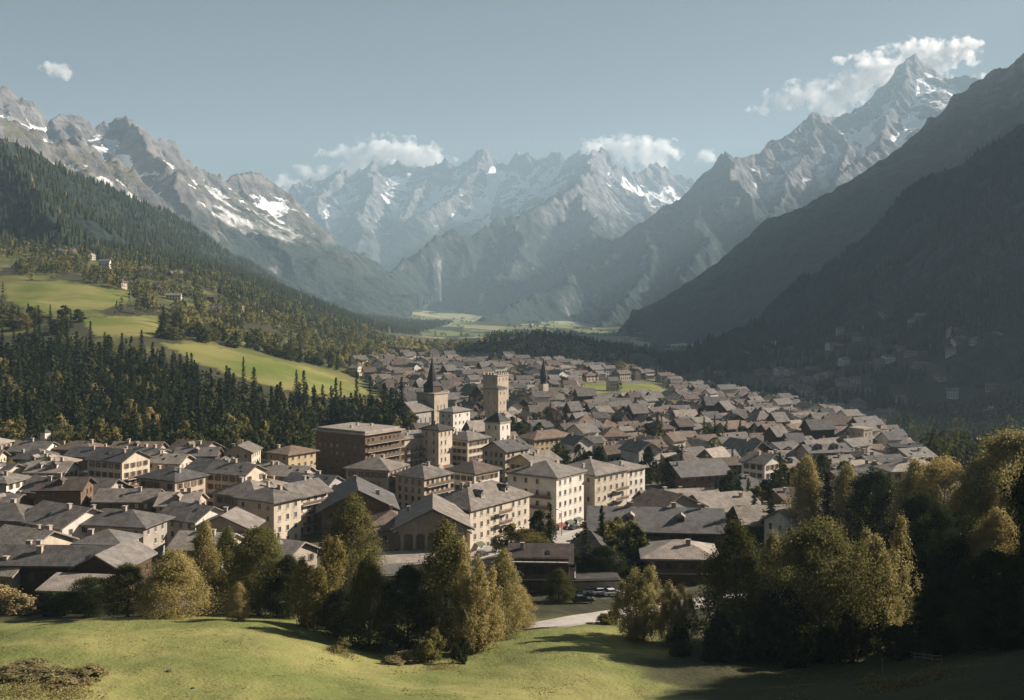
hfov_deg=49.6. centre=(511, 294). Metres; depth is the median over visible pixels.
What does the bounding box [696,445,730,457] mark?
house
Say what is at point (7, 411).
spruce
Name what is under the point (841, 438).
house
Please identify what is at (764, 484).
tree
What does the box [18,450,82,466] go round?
house
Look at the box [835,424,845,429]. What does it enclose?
house
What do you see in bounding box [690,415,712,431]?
house
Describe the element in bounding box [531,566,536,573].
window
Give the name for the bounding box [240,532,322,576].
house
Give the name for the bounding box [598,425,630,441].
house
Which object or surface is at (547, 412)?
tree
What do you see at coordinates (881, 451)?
house
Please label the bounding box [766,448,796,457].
house
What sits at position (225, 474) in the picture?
house
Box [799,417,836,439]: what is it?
house
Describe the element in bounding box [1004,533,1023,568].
tree
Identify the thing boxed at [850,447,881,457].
house
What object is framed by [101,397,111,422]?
tree
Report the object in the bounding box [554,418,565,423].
house
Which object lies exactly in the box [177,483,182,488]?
window
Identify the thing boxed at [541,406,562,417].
house
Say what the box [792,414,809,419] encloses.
house
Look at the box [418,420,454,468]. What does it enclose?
apartment house
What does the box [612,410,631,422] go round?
house
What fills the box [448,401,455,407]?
house
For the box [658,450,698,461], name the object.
house
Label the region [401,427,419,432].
house
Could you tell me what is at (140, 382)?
tree
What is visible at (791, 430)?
house
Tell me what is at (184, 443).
house
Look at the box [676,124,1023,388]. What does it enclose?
wooded slope
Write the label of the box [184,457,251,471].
house
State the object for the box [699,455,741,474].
house
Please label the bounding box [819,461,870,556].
tree
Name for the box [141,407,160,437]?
tree
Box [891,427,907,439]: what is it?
house
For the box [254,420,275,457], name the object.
tree
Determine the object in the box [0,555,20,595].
house
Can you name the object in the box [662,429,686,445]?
house
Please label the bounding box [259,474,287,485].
house
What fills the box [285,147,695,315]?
mountain range
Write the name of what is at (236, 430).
tree
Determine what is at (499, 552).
kerb
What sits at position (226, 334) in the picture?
tree
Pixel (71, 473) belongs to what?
tree
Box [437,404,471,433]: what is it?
house
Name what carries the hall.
on the ground at (294, 659)
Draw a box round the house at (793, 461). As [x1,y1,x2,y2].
[783,455,799,475]
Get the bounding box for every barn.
[0,539,114,604]
[68,538,157,604]
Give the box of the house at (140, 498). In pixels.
[90,485,165,512]
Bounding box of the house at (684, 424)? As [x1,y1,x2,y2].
[669,416,694,430]
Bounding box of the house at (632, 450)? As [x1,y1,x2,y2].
[618,437,663,475]
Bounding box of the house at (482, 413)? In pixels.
[477,409,484,419]
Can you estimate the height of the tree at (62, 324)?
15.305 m
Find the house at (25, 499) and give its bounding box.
[0,490,35,505]
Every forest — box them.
[0,136,452,333]
[600,125,1023,436]
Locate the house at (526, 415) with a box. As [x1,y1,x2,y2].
[517,410,539,419]
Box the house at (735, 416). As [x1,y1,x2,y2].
[721,413,746,420]
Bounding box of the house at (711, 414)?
[695,410,722,419]
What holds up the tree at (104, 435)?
on the ground at (294, 659)
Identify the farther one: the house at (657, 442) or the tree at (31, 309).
the tree at (31, 309)
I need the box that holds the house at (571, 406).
[562,400,583,416]
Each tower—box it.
[482,371,508,409]
[484,385,506,418]
[484,412,510,442]
[539,358,548,390]
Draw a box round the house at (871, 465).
[854,459,888,470]
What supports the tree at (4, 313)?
on the ground at (294, 659)
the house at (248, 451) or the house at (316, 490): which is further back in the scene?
the house at (248, 451)
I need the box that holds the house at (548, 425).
[526,420,554,432]
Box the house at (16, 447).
[6,438,59,457]
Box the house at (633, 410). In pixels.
[624,402,649,420]
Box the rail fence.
[907,650,942,663]
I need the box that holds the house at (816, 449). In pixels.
[794,443,853,469]
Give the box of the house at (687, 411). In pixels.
[671,408,697,418]
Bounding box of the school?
[515,428,570,451]
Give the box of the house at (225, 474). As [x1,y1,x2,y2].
[202,458,268,505]
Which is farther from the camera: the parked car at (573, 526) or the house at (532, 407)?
the house at (532, 407)
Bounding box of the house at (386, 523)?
[365,505,398,551]
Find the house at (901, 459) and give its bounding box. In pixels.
[881,456,934,463]
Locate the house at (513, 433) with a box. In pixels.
[510,431,517,438]
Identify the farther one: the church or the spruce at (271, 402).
the church
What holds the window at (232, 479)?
in the house at (225, 474)
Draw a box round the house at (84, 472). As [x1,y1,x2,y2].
[79,468,86,476]
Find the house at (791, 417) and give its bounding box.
[787,413,803,420]
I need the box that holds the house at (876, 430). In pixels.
[845,420,879,436]
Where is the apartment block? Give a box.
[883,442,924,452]
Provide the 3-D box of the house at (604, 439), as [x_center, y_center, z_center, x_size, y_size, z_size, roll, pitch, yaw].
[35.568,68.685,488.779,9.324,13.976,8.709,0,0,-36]
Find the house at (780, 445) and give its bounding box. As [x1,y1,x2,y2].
[767,439,798,449]
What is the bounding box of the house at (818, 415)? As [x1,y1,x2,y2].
[808,411,829,418]
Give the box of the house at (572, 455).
[568,453,581,463]
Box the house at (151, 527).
[79,505,175,559]
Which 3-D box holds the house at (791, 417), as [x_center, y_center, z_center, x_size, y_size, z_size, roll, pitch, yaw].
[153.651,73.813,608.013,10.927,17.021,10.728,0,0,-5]
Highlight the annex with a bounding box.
[340,564,402,588]
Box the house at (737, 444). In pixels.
[721,437,772,456]
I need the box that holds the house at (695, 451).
[673,446,705,455]
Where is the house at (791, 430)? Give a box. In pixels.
[785,426,800,432]
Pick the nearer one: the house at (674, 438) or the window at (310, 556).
the window at (310, 556)
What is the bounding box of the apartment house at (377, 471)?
[342,454,409,494]
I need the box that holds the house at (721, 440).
[712,434,749,446]
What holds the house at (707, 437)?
on the ground at (294, 659)
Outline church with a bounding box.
[396,358,448,425]
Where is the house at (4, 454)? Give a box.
[0,449,10,461]
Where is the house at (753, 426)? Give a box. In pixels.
[748,420,776,432]
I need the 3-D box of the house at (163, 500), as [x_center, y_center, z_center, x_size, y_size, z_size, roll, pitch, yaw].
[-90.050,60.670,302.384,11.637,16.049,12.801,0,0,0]
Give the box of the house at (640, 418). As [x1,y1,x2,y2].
[632,414,652,422]
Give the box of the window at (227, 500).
[224,497,230,503]
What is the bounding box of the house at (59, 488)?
[30,472,97,506]
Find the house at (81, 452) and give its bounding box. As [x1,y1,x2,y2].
[63,444,112,476]
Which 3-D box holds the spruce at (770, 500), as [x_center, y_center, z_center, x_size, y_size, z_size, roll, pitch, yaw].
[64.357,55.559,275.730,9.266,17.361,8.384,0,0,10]
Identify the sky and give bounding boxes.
[0,0,1023,190]
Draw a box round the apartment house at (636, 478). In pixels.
[606,460,648,500]
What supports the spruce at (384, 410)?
on the ground at (294, 659)
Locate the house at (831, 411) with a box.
[817,407,835,414]
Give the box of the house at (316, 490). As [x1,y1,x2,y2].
[276,475,333,535]
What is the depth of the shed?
210.10 m
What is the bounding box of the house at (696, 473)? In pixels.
[659,459,730,488]
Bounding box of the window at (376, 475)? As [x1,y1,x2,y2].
[374,472,379,477]
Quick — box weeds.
[0,626,975,699]
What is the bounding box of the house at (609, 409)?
[588,404,614,420]
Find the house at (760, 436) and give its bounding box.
[747,431,763,441]
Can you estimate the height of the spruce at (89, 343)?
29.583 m
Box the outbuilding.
[561,572,621,594]
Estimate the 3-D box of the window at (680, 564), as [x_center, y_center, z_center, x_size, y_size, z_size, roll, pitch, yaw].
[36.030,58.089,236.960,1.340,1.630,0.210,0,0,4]
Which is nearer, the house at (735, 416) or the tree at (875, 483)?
the tree at (875, 483)
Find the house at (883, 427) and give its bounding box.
[880,419,887,429]
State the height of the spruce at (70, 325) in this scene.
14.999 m
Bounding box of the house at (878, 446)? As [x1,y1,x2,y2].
[873,443,886,449]
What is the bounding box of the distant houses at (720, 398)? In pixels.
[54,247,1004,444]
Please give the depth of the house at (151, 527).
267.75 m
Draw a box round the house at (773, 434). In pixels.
[762,424,787,442]
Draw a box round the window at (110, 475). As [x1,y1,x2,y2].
[108,472,113,477]
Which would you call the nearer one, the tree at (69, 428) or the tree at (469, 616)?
the tree at (469, 616)
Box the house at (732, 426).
[718,419,749,432]
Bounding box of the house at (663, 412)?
[648,411,673,418]
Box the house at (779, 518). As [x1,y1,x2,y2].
[759,505,823,548]
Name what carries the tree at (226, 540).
on the ground at (294, 659)
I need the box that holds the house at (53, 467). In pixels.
[22,457,81,476]
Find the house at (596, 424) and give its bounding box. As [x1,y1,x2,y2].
[591,420,604,427]
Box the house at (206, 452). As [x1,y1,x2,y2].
[174,444,223,460]
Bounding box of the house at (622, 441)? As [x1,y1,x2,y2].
[614,439,627,444]
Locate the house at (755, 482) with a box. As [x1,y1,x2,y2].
[707,473,761,490]
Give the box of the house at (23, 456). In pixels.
[6,448,63,462]
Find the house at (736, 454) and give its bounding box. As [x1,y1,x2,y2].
[724,447,740,458]
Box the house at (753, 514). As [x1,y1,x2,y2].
[725,501,791,547]
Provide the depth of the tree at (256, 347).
893.28 m
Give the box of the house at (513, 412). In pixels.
[506,409,518,414]
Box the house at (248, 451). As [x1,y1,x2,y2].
[222,440,262,464]
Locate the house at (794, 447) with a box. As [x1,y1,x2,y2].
[782,445,797,449]
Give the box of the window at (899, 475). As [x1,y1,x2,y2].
[895,474,901,479]
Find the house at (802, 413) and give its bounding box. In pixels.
[788,411,814,414]
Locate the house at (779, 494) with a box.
[756,484,820,505]
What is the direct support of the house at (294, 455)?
on the ground at (294, 659)
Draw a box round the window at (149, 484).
[147,481,152,487]
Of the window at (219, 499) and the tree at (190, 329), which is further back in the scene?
the tree at (190, 329)
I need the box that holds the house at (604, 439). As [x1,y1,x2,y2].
[586,434,606,444]
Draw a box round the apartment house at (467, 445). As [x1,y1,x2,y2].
[452,428,491,465]
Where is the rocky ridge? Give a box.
[0,85,433,316]
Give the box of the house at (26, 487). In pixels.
[16,475,133,505]
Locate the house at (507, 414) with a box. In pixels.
[501,412,521,421]
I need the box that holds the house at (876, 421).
[849,415,882,428]
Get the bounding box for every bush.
[0,584,39,615]
[0,657,72,685]
[0,663,28,682]
[37,591,72,616]
[45,663,112,690]
[329,639,350,652]
[381,650,418,665]
[414,627,446,663]
[448,637,469,664]
[596,609,618,624]
[665,624,692,656]
[699,610,738,662]
[776,621,817,668]
[811,613,863,664]
[838,597,888,656]
[878,621,922,660]
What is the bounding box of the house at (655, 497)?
[624,486,708,507]
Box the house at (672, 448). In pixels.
[665,444,680,452]
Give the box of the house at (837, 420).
[821,413,845,425]
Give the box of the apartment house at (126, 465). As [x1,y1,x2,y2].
[84,446,152,487]
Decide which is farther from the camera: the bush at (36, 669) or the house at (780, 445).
the house at (780, 445)
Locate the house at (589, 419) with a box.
[567,414,599,422]
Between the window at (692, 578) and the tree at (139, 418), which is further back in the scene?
the tree at (139, 418)
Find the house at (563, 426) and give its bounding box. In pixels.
[554,420,579,431]
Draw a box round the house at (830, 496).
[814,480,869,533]
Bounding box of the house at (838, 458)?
[813,451,855,469]
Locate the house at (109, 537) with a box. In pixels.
[70,528,143,544]
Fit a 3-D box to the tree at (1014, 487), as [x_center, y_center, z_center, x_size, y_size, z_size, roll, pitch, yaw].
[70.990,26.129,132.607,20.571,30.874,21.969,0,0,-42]
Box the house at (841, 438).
[836,433,848,440]
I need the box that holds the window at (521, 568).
[518,566,524,573]
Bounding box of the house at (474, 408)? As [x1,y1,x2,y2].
[457,404,478,411]
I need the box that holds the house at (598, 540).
[571,530,625,570]
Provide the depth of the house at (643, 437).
502.21 m
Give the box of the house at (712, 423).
[709,420,723,426]
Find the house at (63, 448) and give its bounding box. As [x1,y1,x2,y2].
[51,439,109,453]
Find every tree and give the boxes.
[0,300,8,310]
[0,310,9,321]
[0,314,9,326]
[0,357,10,370]
[0,374,18,401]
[0,420,17,436]
[3,428,20,444]
[4,318,16,329]
[4,458,14,462]
[8,304,21,317]
[13,414,28,438]
[14,313,32,329]
[14,389,22,407]
[15,426,27,440]
[26,306,35,319]
[27,388,38,413]
[32,309,48,322]
[47,372,56,393]
[48,319,59,332]
[49,370,63,398]
[52,414,64,431]
[52,419,72,440]
[53,574,112,618]
[54,432,75,444]
[55,394,68,412]
[56,305,70,318]
[58,315,70,333]
[58,425,82,443]
[65,471,76,476]
[72,309,88,321]
[80,425,90,440]
[82,394,95,413]
[85,422,108,443]
[86,383,104,398]
[87,358,96,376]
[91,432,104,443]
[95,561,159,617]
[97,367,113,389]
[97,418,111,439]
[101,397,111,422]
[103,334,116,357]
[107,427,121,444]
[120,398,136,432]
[121,374,130,395]
[121,405,135,437]
[123,548,220,619]
[129,346,143,360]
[129,413,147,440]
[135,379,146,394]
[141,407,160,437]
[144,381,155,403]
[155,324,166,334]
[157,310,172,324]
[163,327,180,339]
[170,311,184,324]
[170,323,184,339]
[171,317,181,328]
[175,420,194,439]
[182,323,196,335]
[182,517,229,613]
[190,321,205,336]
[190,433,204,440]
[193,322,202,339]
[193,395,206,411]
[196,326,213,342]
[204,324,213,334]
[206,524,253,611]
[209,322,217,337]
[210,328,221,340]
[214,327,230,340]
[218,525,287,616]
[219,427,239,456]
[221,413,235,446]
[225,335,239,347]
[228,424,240,446]
[231,331,243,345]
[232,420,247,441]
[238,413,252,440]
[239,394,250,407]
[242,334,256,347]
[244,430,262,449]
[252,337,264,350]
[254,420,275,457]
[260,343,274,353]
[260,552,306,619]
[271,347,286,357]
[272,341,278,355]
[281,344,289,358]
[282,345,297,360]
[282,534,349,633]
[284,426,304,445]
[288,410,299,435]
[294,348,302,361]
[303,351,314,362]
[306,400,314,421]
[309,490,388,591]
[312,355,325,365]
[312,586,367,639]
[313,351,324,364]
[315,402,325,422]
[327,352,335,367]
[328,395,341,423]
[333,550,395,652]
[342,403,361,422]
[358,403,367,422]
[366,562,443,651]
[381,413,392,425]
[392,413,401,427]
[402,410,415,429]
[403,516,493,653]
[407,413,418,429]
[448,536,507,654]
[485,545,532,639]
[491,523,525,553]
[501,584,539,632]
[506,528,555,548]
[510,416,516,432]
[514,421,526,433]
[522,419,530,432]
[527,509,558,542]
[527,518,551,540]
[532,411,542,419]
[532,424,539,431]
[536,422,546,429]
[537,567,581,604]
[543,409,553,419]
[550,442,572,464]
[569,546,582,571]
[571,444,585,462]
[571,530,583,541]
[576,452,589,461]
[580,544,629,582]
[592,446,608,461]
[596,519,624,548]
[605,533,628,576]
[609,563,662,641]
[612,516,624,527]
[614,520,646,564]
[616,523,649,578]
[620,547,645,576]
[638,446,657,483]
[639,423,652,434]
[651,424,663,435]
[654,460,671,487]
[655,456,678,487]
[655,579,698,645]
[664,466,674,488]
[680,515,784,653]
[703,423,714,433]
[713,424,724,433]
[717,470,738,491]
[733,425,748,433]
[744,582,815,659]
[752,486,764,496]
[755,514,895,657]
[755,526,791,642]
[759,479,769,490]
[767,469,786,487]
[777,463,789,483]
[780,451,826,557]
[784,466,797,485]
[814,453,833,475]
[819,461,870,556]
[834,460,853,469]
[835,467,899,559]
[857,510,922,650]
[870,488,967,598]
[881,454,939,572]
[897,452,976,573]
[897,581,967,657]
[920,511,1004,588]
[945,423,1023,554]
[949,458,1008,551]
[959,505,1019,579]
[992,456,1023,583]
[1001,466,1023,607]
[1001,479,1023,565]
[1001,493,1023,597]
[1004,473,1023,556]
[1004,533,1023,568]
[1005,492,1023,586]
[1012,498,1023,593]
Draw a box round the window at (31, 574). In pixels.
[28,572,34,580]
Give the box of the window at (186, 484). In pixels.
[184,481,189,487]
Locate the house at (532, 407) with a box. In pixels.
[525,404,546,410]
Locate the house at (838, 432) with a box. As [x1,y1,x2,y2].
[834,429,847,436]
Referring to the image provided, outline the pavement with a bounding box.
[491,529,582,561]
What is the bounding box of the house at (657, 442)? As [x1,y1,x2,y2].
[643,437,668,452]
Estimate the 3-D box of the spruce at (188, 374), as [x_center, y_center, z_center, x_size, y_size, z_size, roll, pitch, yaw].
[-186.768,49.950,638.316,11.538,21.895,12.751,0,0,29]
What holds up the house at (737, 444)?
on the ground at (294, 659)
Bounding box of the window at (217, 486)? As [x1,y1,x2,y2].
[215,484,220,489]
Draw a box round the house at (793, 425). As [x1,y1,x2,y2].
[784,421,801,430]
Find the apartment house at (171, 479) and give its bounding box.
[134,465,209,492]
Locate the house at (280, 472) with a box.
[259,461,316,480]
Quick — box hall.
[390,493,474,569]
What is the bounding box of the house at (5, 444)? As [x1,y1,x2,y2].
[0,438,14,457]
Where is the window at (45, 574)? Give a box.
[43,572,48,580]
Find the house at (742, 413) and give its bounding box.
[730,407,747,418]
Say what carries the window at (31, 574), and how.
in the barn at (38, 563)
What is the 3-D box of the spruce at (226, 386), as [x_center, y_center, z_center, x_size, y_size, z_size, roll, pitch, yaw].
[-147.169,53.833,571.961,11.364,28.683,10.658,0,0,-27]
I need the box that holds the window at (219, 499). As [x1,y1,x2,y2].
[217,496,222,502]
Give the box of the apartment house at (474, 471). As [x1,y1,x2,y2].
[445,458,502,491]
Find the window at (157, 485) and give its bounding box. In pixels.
[154,482,159,487]
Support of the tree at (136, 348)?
on the ground at (294, 659)
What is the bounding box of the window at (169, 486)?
[167,484,172,489]
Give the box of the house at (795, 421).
[790,418,802,423]
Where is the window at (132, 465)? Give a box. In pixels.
[130,462,135,467]
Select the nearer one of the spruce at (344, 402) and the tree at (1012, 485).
the tree at (1012, 485)
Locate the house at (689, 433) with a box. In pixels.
[680,430,697,437]
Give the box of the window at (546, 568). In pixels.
[544,566,548,573]
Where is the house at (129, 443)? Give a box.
[110,438,168,448]
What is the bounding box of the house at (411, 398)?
[396,395,416,402]
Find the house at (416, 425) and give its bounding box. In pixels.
[410,421,429,432]
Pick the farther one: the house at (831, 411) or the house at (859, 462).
the house at (831, 411)
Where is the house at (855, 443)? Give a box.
[838,436,871,450]
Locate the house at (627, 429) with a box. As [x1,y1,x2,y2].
[619,424,633,432]
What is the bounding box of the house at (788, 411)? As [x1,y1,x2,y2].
[778,408,795,414]
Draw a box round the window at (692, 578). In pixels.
[690,576,695,583]
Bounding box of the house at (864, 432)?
[848,426,873,448]
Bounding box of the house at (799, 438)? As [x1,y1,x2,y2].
[779,431,805,443]
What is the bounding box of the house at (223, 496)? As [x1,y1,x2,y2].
[209,477,276,509]
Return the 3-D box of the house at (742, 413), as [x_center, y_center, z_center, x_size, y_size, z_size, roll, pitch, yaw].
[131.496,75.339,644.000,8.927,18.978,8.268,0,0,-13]
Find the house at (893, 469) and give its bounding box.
[873,457,938,491]
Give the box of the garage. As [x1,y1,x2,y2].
[346,549,434,578]
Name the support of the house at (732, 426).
on the ground at (294, 659)
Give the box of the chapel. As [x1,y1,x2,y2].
[23,428,50,440]
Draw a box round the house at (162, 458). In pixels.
[148,450,195,471]
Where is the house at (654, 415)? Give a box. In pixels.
[649,411,671,422]
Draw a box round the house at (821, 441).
[797,438,837,446]
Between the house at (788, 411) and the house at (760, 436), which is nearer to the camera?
the house at (760, 436)
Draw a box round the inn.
[506,449,562,469]
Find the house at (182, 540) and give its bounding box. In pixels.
[166,529,243,582]
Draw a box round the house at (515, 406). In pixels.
[506,399,523,412]
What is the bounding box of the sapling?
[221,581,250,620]
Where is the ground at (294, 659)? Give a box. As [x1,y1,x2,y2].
[0,239,1023,699]
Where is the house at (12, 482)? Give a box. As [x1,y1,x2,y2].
[0,470,31,492]
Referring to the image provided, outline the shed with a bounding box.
[35,572,120,612]
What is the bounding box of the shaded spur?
[616,53,1023,344]
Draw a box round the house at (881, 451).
[870,448,885,453]
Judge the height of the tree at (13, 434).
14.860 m
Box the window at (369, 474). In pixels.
[367,472,372,476]
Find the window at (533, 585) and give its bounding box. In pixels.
[531,583,536,591]
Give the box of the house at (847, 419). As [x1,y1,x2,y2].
[836,414,851,424]
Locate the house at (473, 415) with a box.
[470,412,477,420]
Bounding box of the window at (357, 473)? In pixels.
[354,471,360,476]
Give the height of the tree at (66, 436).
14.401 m
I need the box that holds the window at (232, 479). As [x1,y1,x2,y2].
[229,476,234,481]
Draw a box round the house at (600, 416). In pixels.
[591,410,609,420]
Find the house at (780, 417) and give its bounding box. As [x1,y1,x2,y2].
[765,410,789,424]
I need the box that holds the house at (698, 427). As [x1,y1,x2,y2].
[693,422,703,431]
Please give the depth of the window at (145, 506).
301.59 m
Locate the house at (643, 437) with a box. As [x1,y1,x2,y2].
[636,433,658,440]
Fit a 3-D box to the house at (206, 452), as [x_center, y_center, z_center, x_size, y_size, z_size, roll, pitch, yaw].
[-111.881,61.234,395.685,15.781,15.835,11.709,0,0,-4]
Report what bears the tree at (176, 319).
on the ground at (294, 659)
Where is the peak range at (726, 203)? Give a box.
[477,53,980,326]
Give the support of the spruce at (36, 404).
on the ground at (294, 659)
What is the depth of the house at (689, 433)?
536.72 m
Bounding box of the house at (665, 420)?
[651,415,669,422]
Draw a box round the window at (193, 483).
[191,480,196,486]
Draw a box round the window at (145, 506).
[143,504,147,509]
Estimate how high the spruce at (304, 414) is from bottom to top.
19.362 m
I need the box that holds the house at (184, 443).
[167,439,225,456]
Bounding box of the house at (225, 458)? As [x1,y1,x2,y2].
[219,456,230,459]
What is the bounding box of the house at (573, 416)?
[567,410,587,421]
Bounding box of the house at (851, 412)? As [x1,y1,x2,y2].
[836,407,863,417]
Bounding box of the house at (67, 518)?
[18,500,103,541]
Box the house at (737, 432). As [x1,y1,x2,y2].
[717,430,747,436]
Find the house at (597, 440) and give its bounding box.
[582,435,604,453]
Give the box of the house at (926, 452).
[886,447,938,461]
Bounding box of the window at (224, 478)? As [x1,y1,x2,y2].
[222,476,227,481]
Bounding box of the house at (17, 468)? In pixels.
[0,462,25,474]
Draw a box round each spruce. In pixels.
[0,328,7,358]
[0,379,11,413]
[1,394,10,426]
[6,348,16,378]
[9,326,18,357]
[10,389,23,419]
[21,389,31,429]
[24,324,31,352]
[29,325,38,353]
[32,308,37,326]
[32,387,41,434]
[33,380,49,425]
[36,306,42,324]
[36,320,42,342]
[39,354,50,384]
[47,304,52,321]
[58,383,70,421]
[63,319,72,354]
[63,351,68,375]
[63,397,75,425]
[65,336,69,367]
[66,407,78,427]
[68,309,74,327]
[68,387,78,425]
[69,331,83,355]
[82,337,88,370]
[85,321,94,356]
[107,337,116,363]
[107,378,120,426]
[108,395,120,435]
[111,333,127,373]
[112,350,124,390]
[123,350,128,385]
[123,350,135,376]
[128,378,135,398]
[128,401,142,440]
[136,330,147,365]
[138,362,146,383]
[140,388,148,433]
[143,358,157,399]
[146,379,155,415]
[147,342,156,370]
[149,358,154,376]
[152,380,166,436]
[156,350,165,380]
[158,346,167,372]
[159,315,164,335]
[162,305,165,325]
[167,355,176,387]
[168,351,179,383]
[168,406,184,443]
[177,354,182,378]
[178,318,184,339]
[181,362,192,385]
[182,352,190,379]
[184,398,195,430]
[189,353,193,382]
[190,365,203,397]
[190,388,206,439]
[191,360,196,388]
[201,371,209,394]
[207,397,214,421]
[210,388,226,437]
[213,403,219,425]
[215,378,224,400]
[220,322,225,341]
[221,371,231,412]
[223,368,237,399]
[224,384,232,414]
[230,373,240,413]
[233,330,238,347]
[238,357,247,397]
[239,397,248,423]
[245,331,249,347]
[245,387,257,415]
[247,395,257,426]
[248,367,259,395]
[248,409,257,437]
[250,389,262,421]
[268,387,275,421]
[271,414,286,449]
[272,395,281,435]
[276,411,292,447]
[277,381,287,419]
[290,370,301,406]
[292,382,303,408]
[292,396,297,410]
[298,370,310,402]
[300,405,312,442]
[304,382,310,403]
[310,385,317,413]
[317,384,327,416]
[324,386,335,425]
[325,394,346,424]
[332,378,341,423]
[334,352,338,369]
[338,381,342,400]
[340,395,346,422]
[354,371,359,401]
[354,392,358,415]
[365,376,372,400]
[365,395,377,422]
[375,383,388,421]
[387,388,394,415]
[394,377,406,410]
[544,504,556,542]
[576,522,593,571]
[596,505,604,531]
[598,513,606,537]
[659,415,664,433]
[680,444,684,460]
[724,417,728,432]
[735,471,743,489]
[746,477,751,490]
[750,493,758,504]
[754,483,779,545]
[777,451,782,469]
[785,472,790,486]
[814,470,839,554]
[817,464,821,481]
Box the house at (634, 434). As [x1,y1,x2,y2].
[627,432,642,439]
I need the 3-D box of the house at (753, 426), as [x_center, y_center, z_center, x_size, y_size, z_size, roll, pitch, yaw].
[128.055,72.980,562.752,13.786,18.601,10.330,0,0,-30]
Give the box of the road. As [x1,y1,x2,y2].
[520,589,798,628]
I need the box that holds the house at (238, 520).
[190,506,265,533]
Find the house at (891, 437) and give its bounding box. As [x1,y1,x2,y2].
[875,429,901,443]
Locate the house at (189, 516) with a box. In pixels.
[158,500,222,545]
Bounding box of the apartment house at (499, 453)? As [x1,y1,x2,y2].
[479,435,532,483]
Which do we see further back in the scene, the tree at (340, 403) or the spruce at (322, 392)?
the spruce at (322, 392)
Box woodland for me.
[0,237,1023,470]
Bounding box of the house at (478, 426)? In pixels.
[461,418,485,434]
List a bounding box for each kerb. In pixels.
[339,528,582,577]
[488,591,742,633]
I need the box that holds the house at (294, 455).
[263,444,319,473]
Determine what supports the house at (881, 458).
on the ground at (294, 659)
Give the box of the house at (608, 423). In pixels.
[601,418,619,426]
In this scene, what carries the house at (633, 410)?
on the ground at (294, 659)
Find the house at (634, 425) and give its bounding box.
[626,422,647,432]
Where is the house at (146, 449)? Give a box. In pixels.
[128,444,173,453]
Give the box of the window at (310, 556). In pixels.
[308,553,313,560]
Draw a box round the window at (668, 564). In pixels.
[665,562,671,569]
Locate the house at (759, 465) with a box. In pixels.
[738,451,787,480]
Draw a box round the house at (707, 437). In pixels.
[693,433,717,440]
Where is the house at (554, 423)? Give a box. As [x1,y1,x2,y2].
[539,415,558,427]
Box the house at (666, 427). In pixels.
[648,419,676,432]
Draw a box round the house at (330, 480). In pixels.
[283,470,344,487]
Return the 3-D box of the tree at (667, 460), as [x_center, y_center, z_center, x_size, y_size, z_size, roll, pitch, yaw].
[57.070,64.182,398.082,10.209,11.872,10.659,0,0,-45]
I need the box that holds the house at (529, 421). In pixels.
[526,417,545,422]
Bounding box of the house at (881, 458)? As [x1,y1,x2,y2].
[855,451,902,462]
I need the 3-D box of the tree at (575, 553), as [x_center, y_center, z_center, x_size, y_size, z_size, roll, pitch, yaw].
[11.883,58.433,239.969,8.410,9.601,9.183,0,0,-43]
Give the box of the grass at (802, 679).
[0,613,1023,699]
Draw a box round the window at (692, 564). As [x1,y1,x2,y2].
[690,562,694,569]
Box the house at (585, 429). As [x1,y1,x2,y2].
[565,420,600,436]
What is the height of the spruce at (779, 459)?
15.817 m
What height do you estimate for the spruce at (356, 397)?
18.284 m
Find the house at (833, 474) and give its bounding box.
[817,466,869,483]
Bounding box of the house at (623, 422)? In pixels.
[616,420,639,425]
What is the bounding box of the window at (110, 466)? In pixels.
[108,463,113,468]
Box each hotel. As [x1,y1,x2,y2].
[312,422,405,479]
[391,461,453,508]
[401,430,424,468]
[440,480,533,551]
[503,459,587,530]
[567,456,630,520]
[586,501,726,548]
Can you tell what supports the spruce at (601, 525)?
on the ground at (294, 659)
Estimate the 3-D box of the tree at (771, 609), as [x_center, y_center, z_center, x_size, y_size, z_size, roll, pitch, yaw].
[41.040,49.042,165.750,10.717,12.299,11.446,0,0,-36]
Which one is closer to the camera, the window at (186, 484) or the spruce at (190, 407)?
the window at (186, 484)
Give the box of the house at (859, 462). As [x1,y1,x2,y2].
[825,457,871,470]
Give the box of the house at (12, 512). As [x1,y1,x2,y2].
[0,498,32,526]
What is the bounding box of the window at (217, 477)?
[215,475,220,480]
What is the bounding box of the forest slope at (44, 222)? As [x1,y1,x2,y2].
[0,138,341,307]
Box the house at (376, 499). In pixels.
[316,475,399,539]
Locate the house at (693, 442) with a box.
[687,437,712,448]
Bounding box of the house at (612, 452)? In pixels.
[601,442,621,461]
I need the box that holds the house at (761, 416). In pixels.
[746,410,768,421]
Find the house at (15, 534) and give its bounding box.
[0,524,79,544]
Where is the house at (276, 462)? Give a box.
[266,460,284,464]
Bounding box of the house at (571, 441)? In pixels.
[560,432,594,452]
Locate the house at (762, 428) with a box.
[755,421,787,432]
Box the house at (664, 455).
[660,451,676,458]
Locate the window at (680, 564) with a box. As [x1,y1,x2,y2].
[677,562,683,569]
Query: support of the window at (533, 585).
in the chalet at (535, 564)
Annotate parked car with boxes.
[474,550,489,556]
[568,524,580,529]
[571,594,594,603]
[582,587,594,594]
[591,587,605,595]
[602,588,624,596]
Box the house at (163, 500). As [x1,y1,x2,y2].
[153,487,208,512]
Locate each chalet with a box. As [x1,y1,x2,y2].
[507,542,575,593]
[631,486,719,498]
[638,539,718,584]
[688,490,760,524]
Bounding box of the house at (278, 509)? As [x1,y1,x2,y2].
[231,484,307,540]
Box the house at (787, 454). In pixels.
[769,449,791,457]
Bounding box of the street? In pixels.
[468,526,583,558]
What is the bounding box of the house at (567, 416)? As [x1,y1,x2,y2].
[563,411,590,420]

